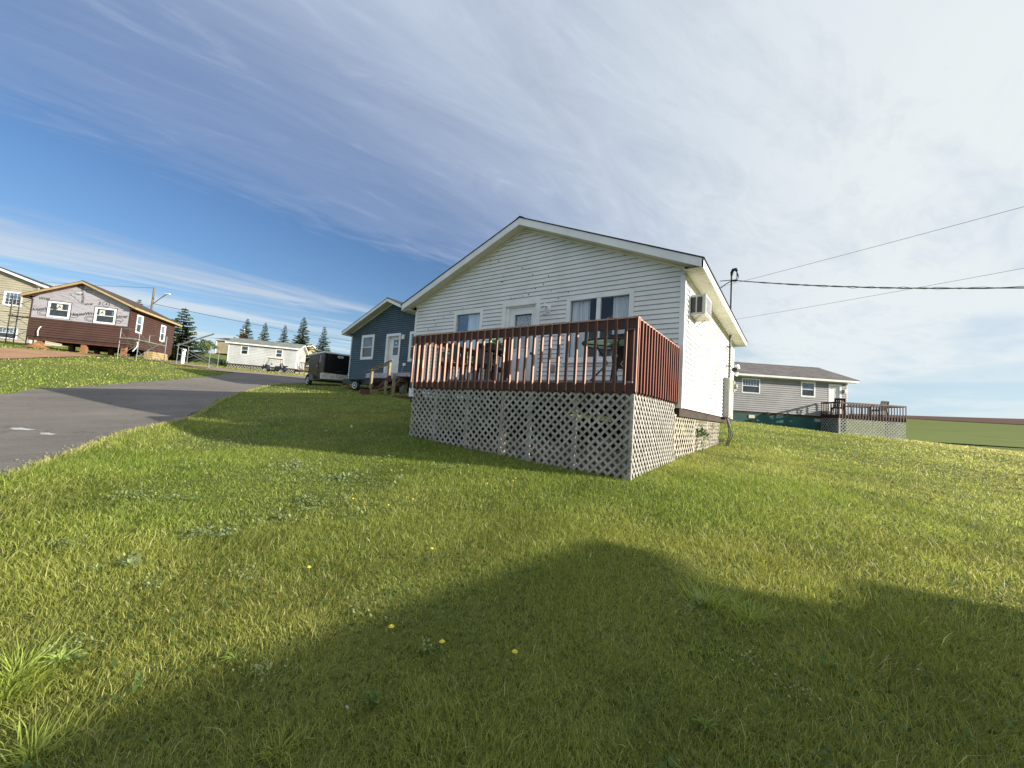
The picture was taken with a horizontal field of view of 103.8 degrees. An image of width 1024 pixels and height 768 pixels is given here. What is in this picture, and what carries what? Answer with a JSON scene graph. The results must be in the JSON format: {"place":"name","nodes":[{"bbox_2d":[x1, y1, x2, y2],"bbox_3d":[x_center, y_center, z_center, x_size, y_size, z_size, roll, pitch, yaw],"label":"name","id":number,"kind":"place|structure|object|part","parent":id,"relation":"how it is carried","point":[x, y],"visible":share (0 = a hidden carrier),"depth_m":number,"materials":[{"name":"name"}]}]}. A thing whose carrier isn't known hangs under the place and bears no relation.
{"place":"outdoors","nodes":[
{"label":"outdoors","id":0,"kind":"place"},
{"bbox_2d":[0,373,305,473],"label":"road","id":1,"kind":"structure","parent":0,"point":[72,416],"depth_m":10.63,"materials":[{"name":"grey asphalt"}]},
{"bbox_2d":[10,427,34,429],"bbox_3d":[-8.823,0.807,7.214,0.546,0.020,0.225,2,-5,17],"label":"paint scuff","id":2,"kind":"object","parent":1,"relation":"on","point":[17,428],"visible":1,"depth_m":7.21,"materials":[{"name":"white paint"}]},
{"bbox_2d":[0,341,1023,767],"bbox_3d":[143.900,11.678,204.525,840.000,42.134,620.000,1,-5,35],"label":"ground","id":3,"kind":"structure","parent":0,"point":[450,681],"depth_m":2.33,"materials":[{"name":"green plant"}]},
{"bbox_2d":[0,294,33,343],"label":"scaffold tower","id":4,"kind":"structure","parent":3,"relation":"on","point":[16,318],"depth_m":33.59,"materials":[{"name":"black metal"}]},
{"bbox_2d":[0,267,61,345],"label":"yellow house","id":5,"kind":"structure","parent":3,"relation":"on","point":[13,283],"depth_m":38.28,"materials":[{"name":"plastic"}]},
{"bbox_2d":[0,327,17,338],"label":"window","id":6,"kind":"structure","parent":5,"relation":"in","point":[3,332],"depth_m":38.04,"materials":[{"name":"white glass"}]},
{"bbox_2d":[2,291,21,306],"bbox_3d":[-47.600,-8.119,38.262,1.340,1.380,0.092,5,-5,-19],"label":"window","id":7,"kind":"structure","parent":5,"relation":"in","point":[7,301],"depth_m":38.22,"materials":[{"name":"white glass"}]},
{"bbox_2d":[21,342,51,349],"bbox_3d":[-33.500,-2.727,28.296,1.491,0.420,1.490,1,-5,35],"label":"earth pile","id":8,"kind":"object","parent":3,"relation":"on","point":[37,345],"visible":0.9,"depth_m":28.05,"materials":[{"name":"red soil"}]},
{"bbox_2d":[0,347,110,358],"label":"bare earth patch","id":9,"kind":"object","parent":3,"relation":"on","point":[6,353],"visible":0.99,"depth_m":24.10,"materials":[{"name":"brown soil"}]},
{"bbox_2d":[32,644,86,668],"bbox_3d":[-2.080,1.264,1.860,0.186,0.054,0.158,3,-4,13],"label":"broadleaf weed","id":10,"kind":"object","parent":3,"relation":"on","point":[57,658],"visible":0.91,"depth_m":1.87,"materials":[{"name":"green plant"}]},
{"bbox_2d":[20,280,181,360],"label":"brown cottage","id":11,"kind":"structure","parent":3,"relation":"on","point":[84,316],"depth_m":29.33,"materials":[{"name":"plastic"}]},
{"bbox_2d":[46,301,70,318],"bbox_3d":[-32.475,-5.310,28.767,1.270,1.160,0.092,5,-4,-17],"label":"window","id":12,"kind":"structure","parent":11,"relation":"in","point":[63,311],"depth_m":28.76,"materials":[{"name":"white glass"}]},
{"bbox_2d":[93,307,116,324],"bbox_3d":[-29.937,-5.014,29.527,1.260,1.180,0.092,5,-4,-17],"label":"window","id":13,"kind":"structure","parent":11,"relation":"in","point":[105,315],"depth_m":29.52,"materials":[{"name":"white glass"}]},
{"bbox_2d":[135,315,143,333],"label":"window","id":14,"kind":"structure","parent":11,"relation":"in","point":[139,325],"depth_m":31.12,"materials":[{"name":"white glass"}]},
{"bbox_2d":[159,325,165,341],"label":"window","id":15,"kind":"structure","parent":11,"relation":"in","point":[163,328],"depth_m":34.33,"materials":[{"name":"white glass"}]},
{"bbox_2d":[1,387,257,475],"bbox_3d":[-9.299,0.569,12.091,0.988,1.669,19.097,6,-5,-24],"label":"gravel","id":16,"kind":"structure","parent":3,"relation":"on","point":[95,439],"depth_m":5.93,"materials":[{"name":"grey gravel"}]},
{"bbox_2d":[121,557,140,565],"bbox_3d":[-2.592,1.214,2.724,0.101,0.046,0.106,0,-6,39],"label":"broadleaf weed","id":17,"kind":"object","parent":3,"relation":"on","point":[125,563],"visible":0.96,"depth_m":2.73,"materials":[{"name":"green plant"}]},
{"bbox_2d":[117,328,166,360],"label":"scaffold tower","id":18,"kind":"structure","parent":3,"relation":"on","point":[143,341],"depth_m":26.97,"materials":[{"name":"metal"}]},
{"bbox_2d":[143,351,160,359],"bbox_3d":[-29.614,-2.298,33.021,0.600,0.620,1.200,5,-4,-17],"label":"lumber stack","id":19,"kind":"object","parent":3,"relation":"on","point":[153,355],"visible":0.8,"depth_m":32.56,"materials":[{"name":"beige wood"}]},
{"bbox_2d":[150,287,170,309],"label":"street lamp","id":20,"kind":"object","parent":3,"relation":"on","point":[152,301],"visible":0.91,"depth_m":57.75,"materials":[{"name":"grey wood"}]},
{"bbox_2d":[156,304,347,340],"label":"power line","id":21,"kind":"object","parent":20,"relation":"attached to","point":[244,322],"visible":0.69,"depth_m":71.21,"materials":[{"name":"black metal"}]},
{"bbox_2d":[156,352,166,360],"bbox_3d":[-29.903,-2.296,33.980,0.600,0.620,1.200,5,-4,-17],"label":"lumber stack","id":22,"kind":"object","parent":3,"relation":"on","point":[162,356],"visible":0.34,"depth_m":34.07,"materials":[{"name":"beige wood"}]},
{"bbox_2d":[168,307,208,361],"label":"spruce tree","id":23,"kind":"object","parent":3,"relation":"on","point":[180,336],"visible":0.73,"depth_m":41.62,"materials":[{"name":"green plant"}]},
{"bbox_2d":[170,363,207,366],"bbox_3d":[-21.712,-1.264,27.069,2.200,0.040,0.250,5,-4,-15],"label":"board","id":24,"kind":"object","parent":3,"relation":"on","point":[189,365],"visible":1,"depth_m":26.99,"materials":[{"name":"beige wood"}]},
{"bbox_2d":[176,333,219,367],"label":"scaffold tower","id":25,"kind":"structure","parent":3,"relation":"on","point":[178,345],"depth_m":27.29,"materials":[{"name":"metal"}]},
{"bbox_2d":[197,344,209,351],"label":"leafy tree","id":26,"kind":"object","parent":3,"relation":"on","point":[206,347],"visible":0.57,"depth_m":61.93,"materials":[{"name":"green plant"}]},
{"bbox_2d":[198,339,218,352],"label":"leafy tree","id":27,"kind":"object","parent":3,"relation":"on","point":[208,342],"visible":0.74,"depth_m":65.81,"materials":[{"name":"green plant"}]},
{"bbox_2d":[216,359,228,365],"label":"dark bush","id":28,"kind":"object","parent":3,"relation":"on","point":[222,362],"visible":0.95,"depth_m":48.78,"materials":[{"name":"green plant"}]},
{"bbox_2d":[144,359,305,378],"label":"gravel lane","id":29,"kind":"structure","parent":3,"relation":"on","point":[244,371],"depth_m":28.92,"materials":[{"name":"grey gravel"}]},
{"bbox_2d":[180,349,185,362],"bbox_3d":[-23.281,-1.946,28.389,0.700,1.050,0.180,1,-5,35],"label":"white post stand","id":30,"kind":"object","parent":29,"relation":"on","point":[182,356],"visible":0.79,"depth_m":28.33,"materials":[{"name":"paint"}]},
{"bbox_2d":[218,647,252,663],"bbox_3d":[-1.330,1.316,1.933,0.144,0.030,0.127,7,-5,-38],"label":"broadleaf weed","id":31,"kind":"object","parent":3,"relation":"on","point":[237,656],"visible":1,"depth_m":1.94,"materials":[{"name":"green plant"}]},
{"bbox_2d":[234,319,252,338],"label":"spruce tree","id":32,"kind":"object","parent":3,"relation":"on","point":[246,332],"visible":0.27,"depth_m":74.77,"materials":[{"name":"green plant"}]},
{"bbox_2d":[258,323,270,340],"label":"spruce tree","id":33,"kind":"object","parent":3,"relation":"on","point":[262,335],"visible":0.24,"depth_m":74.76,"materials":[{"name":"green plant"}]},
{"bbox_2d":[213,329,317,361],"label":"beige house","id":34,"kind":"structure","parent":3,"relation":"on","point":[222,345],"depth_m":80.23,"materials":[{"name":"beige plastic"}]},
{"bbox_2d":[225,338,308,372],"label":"white bungalow","id":35,"kind":"object","parent":3,"relation":"on","point":[248,353],"visible":0.93,"depth_m":51.38,"materials":[{"name":"plastic"}]},
{"bbox_2d":[240,345,248,354],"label":"window","id":36,"kind":"structure","parent":35,"relation":"in","point":[244,349],"depth_m":50.65,"materials":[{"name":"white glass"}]},
{"bbox_2d":[275,349,282,357],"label":"window","id":37,"kind":"structure","parent":35,"relation":"in","point":[279,353],"depth_m":51.75,"materials":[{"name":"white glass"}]},
{"bbox_2d":[262,357,287,372],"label":"golf cart","id":38,"kind":"object","parent":3,"relation":"on","point":[281,368],"visible":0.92,"depth_m":46.98,"materials":[{"name":"white paint"}]},
{"bbox_2d":[276,324,288,342],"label":"spruce tree","id":39,"kind":"object","parent":3,"relation":"on","point":[284,337],"visible":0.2,"depth_m":74.78,"materials":[{"name":"green plant"}]},
{"bbox_2d":[291,316,311,367],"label":"spruce tree","id":40,"kind":"object","parent":3,"relation":"on","point":[302,341],"visible":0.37,"depth_m":69.62,"materials":[{"name":"green plant"}]},
{"bbox_2d":[299,362,308,373],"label":"side porch","id":41,"kind":"object","parent":3,"relation":"on","point":[305,370],"visible":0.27,"depth_m":53.06,"materials":[{"name":"white wood"}]},
{"bbox_2d":[312,327,330,352],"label":"spruce tree","id":42,"kind":"object","parent":3,"relation":"on","point":[321,346],"visible":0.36,"depth_m":63.74,"materials":[{"name":"green plant"}]},
{"bbox_2d":[305,351,349,384],"bbox_3d":[-11.277,-0.844,25.598,2.528,2.119,4.250,8,-6,-43],"label":"cargo trailer","id":43,"kind":"object","parent":3,"relation":"on","point":[327,366],"visible":0.67,"depth_m":24.96,"materials":[{"name":"black metal"}]},
{"bbox_3d":[-12.350,-1.137,25.239,0.046,1.310,0.750,8,-6,-43],"label":"side door","id":44,"kind":"part","parent":43,"relation":"part of","materials":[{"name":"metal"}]},
{"bbox_2d":[342,379,389,389],"bbox_3d":[-8.160,0.112,22.458,2.500,0.620,1.661,1,-5,31],"label":"utility trailer","id":45,"kind":"object","parent":3,"relation":"on","point":[356,383],"visible":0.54,"depth_m":21.75,"materials":[{"name":"black metal"}]},
{"bbox_2d":[359,388,376,394],"bbox_3d":[-7.020,0.357,19.651,0.840,0.294,0.537,1,-5,35],"label":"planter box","id":46,"kind":"object","parent":3,"relation":"on","point":[368,391],"visible":0.95,"depth_m":19.43,"materials":[{"name":"brown wood"}]},
{"bbox_2d":[365,689,382,703],"bbox_3d":[-0.596,1.361,1.736,0.078,0.036,0.099,8,-6,-43],"label":"broadleaf weed","id":47,"kind":"object","parent":3,"relation":"on","point":[377,694],"visible":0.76,"depth_m":1.75,"materials":[{"name":"green plant"}]},
{"bbox_2d":[342,297,414,392],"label":"blue cottage","id":48,"kind":"structure","parent":3,"relation":"on","point":[382,332],"depth_m":22.15,"materials":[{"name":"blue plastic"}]},
{"bbox_2d":[360,334,375,359],"bbox_3d":[-8.252,-2.103,22.961,1.180,1.420,0.092,1,-5,35],"label":"window","id":49,"kind":"structure","parent":48,"relation":"in","point":[367,344],"depth_m":22.97,"materials":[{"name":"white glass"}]},
{"bbox_2d":[389,336,398,372],"bbox_3d":[-6.360,-1.569,21.715,0.900,2.020,0.050,1,-5,35],"label":"door","id":50,"kind":"structure","parent":48,"relation":"in","point":[394,341],"depth_m":21.74,"materials":[{"name":"white paint"}]},
{"bbox_2d":[407,331,413,361],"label":"window","id":51,"kind":"structure","parent":48,"relation":"in","point":[412,332],"depth_m":20.81,"materials":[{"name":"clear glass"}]},
{"bbox_2d":[364,360,409,395],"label":"wood steps","id":52,"kind":"structure","parent":3,"relation":"on","point":[394,385],"depth_m":19.82,"materials":[{"name":"brown wood"}]},
{"bbox_2d":[388,624,393,646],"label":"dandelion","id":53,"kind":"object","parent":3,"relation":"on","point":[391,626],"visible":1,"depth_m":2.12,"materials":[{"name":"yellow plant"}]},
{"bbox_2d":[392,396,410,398],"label":"lumber beam","id":54,"kind":"structure","parent":3,"relation":"on","point":[406,397],"depth_m":18.37,"materials":[{"name":"brown wood"}]},
{"bbox_2d":[421,643,433,653],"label":"broadleaf weed","id":55,"kind":"object","parent":3,"relation":"on","point":[427,647],"visible":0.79,"depth_m":2.08,"materials":[{"name":"green plant"}]},
{"bbox_2d":[0,361,1019,766],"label":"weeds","id":56,"kind":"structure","parent":3,"relation":"on","point":[316,557],"depth_m":3.33,"materials":[{"name":"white plant"}]},
{"bbox_2d":[0,415,1023,767],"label":"clover","id":57,"kind":"object","parent":3,"relation":"on","point":[670,757],"visible":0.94,"depth_m":3.76,"materials":[{"name":"green plant"}]},
{"bbox_2d":[512,649,517,666],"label":"dandelion","id":58,"kind":"object","parent":3,"relation":"on","point":[514,651],"visible":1,"depth_m":2.01,"materials":[{"name":"yellow plant"}]},
{"bbox_2d":[409,316,679,481],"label":"deck","id":59,"kind":"structure","parent":3,"relation":"on","point":[651,361],"depth_m":6.42,"materials":[{"name":"brown wood"}]},
{"bbox_2d":[437,344,473,379],"bbox_3d":[-1.242,-0.472,8.518,0.546,0.931,0.785,7,-5,-35],"label":"patio chair","id":60,"kind":"object","parent":59,"relation":"on","point":[448,357],"visible":0.38,"depth_m":8.62,"materials":[{"name":"black metal"}]},
{"bbox_2d":[464,344,501,379],"bbox_3d":[-0.576,-0.442,8.327,0.546,0.930,0.745,3,-4,15],"label":"patio chair","id":61,"kind":"object","parent":59,"relation":"on","point":[485,359],"visible":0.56,"depth_m":8.43,"materials":[{"name":"black metal"}]},
{"bbox_2d":[476,343,501,379],"bbox_3d":[-0.430,-0.393,8.842,0.644,0.920,0.608,1,-5,30],"label":"wicker chair","id":62,"kind":"object","parent":59,"relation":"on","point":[486,347],"visible":0.11,"depth_m":8.72,"materials":[{"name":"brown wicker"}]},
{"bbox_2d":[485,348,501,379],"bbox_3d":[-0.320,-0.332,8.310,0.559,0.732,0.559,1,-5,35],"label":"plant table","id":63,"kind":"object","parent":59,"relation":"on","point":[493,350],"visible":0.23,"depth_m":8.28,"materials":[{"name":"black metal"}]},
{"bbox_2d":[492,338,502,347],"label":"potted plant","id":64,"kind":"object","parent":63,"relation":"on","point":[493,345],"visible":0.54,"depth_m":8.34,"materials":[{"name":"green plant"}]},
{"bbox_2d":[581,337,623,380],"bbox_3d":[1.690,-0.308,6.649,1.102,0.731,1.102,1,-5,35],"label":"glass table","id":65,"kind":"object","parent":59,"relation":"on","point":[610,343],"visible":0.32,"depth_m":6.65,"materials":[{"name":"green glass"}]},
{"bbox_2d":[610,333,623,370],"bbox_3d":[2.122,-0.362,7.018,0.546,0.930,0.745,-1,-6,45],"label":"patio chair","id":66,"kind":"object","parent":59,"relation":"on","point":[620,352],"visible":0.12,"depth_m":6.96,"materials":[{"name":"black metal"}]},
{"bbox_2d":[420,413,722,476],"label":"crawlspace soil","id":67,"kind":"structure","parent":3,"relation":"on","point":[599,449],"depth_m":7.84,"materials":[{"name":"brown soil"}]},
{"bbox_2d":[401,216,747,460],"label":"white cottage","id":68,"kind":"structure","parent":3,"relation":"on","point":[520,271],"depth_m":9.36,"materials":[{"name":"plastic"}]},
{"bbox_2d":[453,308,483,357],"bbox_3d":[-1.180,-1.329,10.813,1.070,1.310,0.192,1,-5,35],"label":"window","id":69,"kind":"structure","parent":68,"relation":"in","point":[475,322],"depth_m":10.82,"materials":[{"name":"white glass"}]},
{"bbox_2d":[509,306,534,379],"bbox_3d":[0.201,-0.876,9.803,0.780,2.040,0.148,1,-5,35],"label":"door","id":70,"kind":"structure","parent":68,"relation":"in","point":[526,320],"depth_m":9.83,"materials":[{"name":"white glass"}]},
{"bbox_2d":[562,288,634,362],"bbox_3d":[1.864,-1.204,8.659,1.590,1.520,0.192,1,-5,35],"label":"window","id":71,"kind":"structure","parent":68,"relation":"in","point":[623,306],"depth_m":8.74,"materials":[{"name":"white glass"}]},
{"bbox_2d":[688,288,696,333],"bbox_3d":[3.691,-1.481,8.248,0.085,0.770,0.720,1,-5,35],"label":"window","id":72,"kind":"structure","parent":68,"relation":"in","point":[691,325],"depth_m":8.03,"materials":[{"name":"white plastic"}]},
{"bbox_2d":[721,207,1021,286],"bbox_3d":[29.589,-9.970,17.225,0.024,2.557,41.269,7,-5,-35],"label":"power line","id":73,"kind":"object","parent":68,"relation":"attached to","point":[886,243],"visible":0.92,"depth_m":25.18,"materials":[{"name":"grey metal"}]},
{"bbox_2d":[732,280,1023,288],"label":"service cable","id":74,"kind":"object","parent":68,"relation":"attached to","point":[888,287],"visible":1,"depth_m":10.67,"materials":[{"name":"black rubber"}]},
{"bbox_2d":[759,282,1023,288],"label":"service cable","id":75,"kind":"object","parent":74,"relation":"attached to","point":[913,288],"visible":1,"depth_m":10.34,"materials":[{"name":"grey plastic"}]},
{"bbox_2d":[692,590,712,602],"bbox_3d":[1.240,1.415,2.655,0.159,0.043,0.173,6,-5,-30],"label":"broadleaf weed","id":76,"kind":"object","parent":3,"relation":"on","point":[698,595],"visible":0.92,"depth_m":2.66,"materials":[{"name":"green plant"}]},
{"bbox_2d":[695,427,710,451],"bbox_3d":[4.406,1.285,9.273,0.430,0.612,0.422,1,-5,35],"label":"weed tuft","id":77,"kind":"object","parent":3,"relation":"on","point":[701,431],"visible":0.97,"depth_m":9.26,"materials":[{"name":"green plant"}]},
{"bbox_2d":[691,713,719,732],"bbox_3d":[0.818,1.440,1.699,0.117,0.038,0.102,2,-4,17],"label":"broadleaf weed","id":78,"kind":"object","parent":3,"relation":"on","point":[705,723],"visible":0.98,"depth_m":1.71,"materials":[{"name":"green plant"}]},
{"bbox_2d":[731,362,859,433],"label":"grey house","id":79,"kind":"structure","parent":3,"relation":"on","point":[785,395],"depth_m":28.51,"materials":[{"name":"plastic"}]},
{"bbox_2d":[741,378,759,393],"bbox_3d":[16.995,0.137,28.560,1.310,1.050,0.092,4,-4,-1],"label":"window","id":80,"kind":"structure","parent":79,"relation":"in","point":[748,385],"depth_m":28.56,"materials":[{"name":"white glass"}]},
{"bbox_2d":[800,381,815,397],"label":"window","id":81,"kind":"structure","parent":79,"relation":"in","point":[807,389],"depth_m":28.61,"materials":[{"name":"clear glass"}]},
{"bbox_2d":[830,386,838,413],"bbox_3d":[22.992,1.194,28.635,0.660,2.050,0.038,4,-4,-1],"label":"door","id":82,"kind":"structure","parent":79,"relation":"in","point":[834,390],"depth_m":28.65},
{"bbox_2d":[819,655,841,670],"bbox_3d":[1.677,1.477,2.111,0.097,0.034,0.128,1,-5,37],"label":"broadleaf weed","id":83,"kind":"object","parent":3,"relation":"on","point":[830,665],"visible":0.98,"depth_m":2.12,"materials":[{"name":"green plant"}]},
{"bbox_2d":[820,402,906,439],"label":"grey house deck","id":84,"kind":"structure","parent":3,"relation":"on","point":[875,418],"depth_m":26.97,"materials":[{"name":"grey wood"}]},
{"bbox_2d":[831,398,845,414],"bbox_3d":[22.439,1.550,27.547,0.773,1.104,0.729,1,-5,29],"label":"deck chair","id":85,"kind":"object","parent":84,"relation":"on","point":[841,399],"visible":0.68,"depth_m":27.35,"materials":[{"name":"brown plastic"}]},
{"bbox_2d":[844,406,870,415],"bbox_3d":[23.889,1.892,27.786,1.400,0.650,0.700,4,-4,-1],"label":"deck table","id":86,"kind":"object","parent":84,"relation":"on","point":[857,407],"visible":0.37,"depth_m":27.49,"materials":[{"name":"brown plastic"}]},
{"bbox_2d":[870,401,888,416],"bbox_3d":[25.308,1.743,27.578,0.773,1.104,0.729,4,-4,-6],"label":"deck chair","id":87,"kind":"object","parent":84,"relation":"on","point":[884,402],"visible":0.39,"depth_m":27.33,"materials":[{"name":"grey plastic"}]},
{"bbox_2d":[968,636,985,642],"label":"broadleaf weed","id":88,"kind":"object","parent":3,"relation":"on","point":[976,639],"visible":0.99,"depth_m":2.44,"materials":[{"name":"green plant"}]},
{"bbox_2d":[0,0,1023,418],"label":"sky","id":89,"kind":"structure","parent":0,"point":[276,163],"materials":[{"name":"blue"}]},
{"bbox_2d":[741,268,1022,318],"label":"power line","id":90,"kind":"object","parent":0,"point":[890,292],"visible":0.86,"depth_m":30.03,"materials":[{"name":"grey metal"}]},
{"bbox_2d":[846,418,1023,447],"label":"field","id":91,"kind":"structure","parent":0,"point":[1007,435],"depth_m":88.35,"materials":[{"name":"green plant"}]},
{"bbox_2d":[849,414,1023,424],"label":"ploughed field","id":92,"kind":"structure","parent":0,"point":[996,420],"depth_m":173.97,"materials":[{"name":"soil"}]}
]}

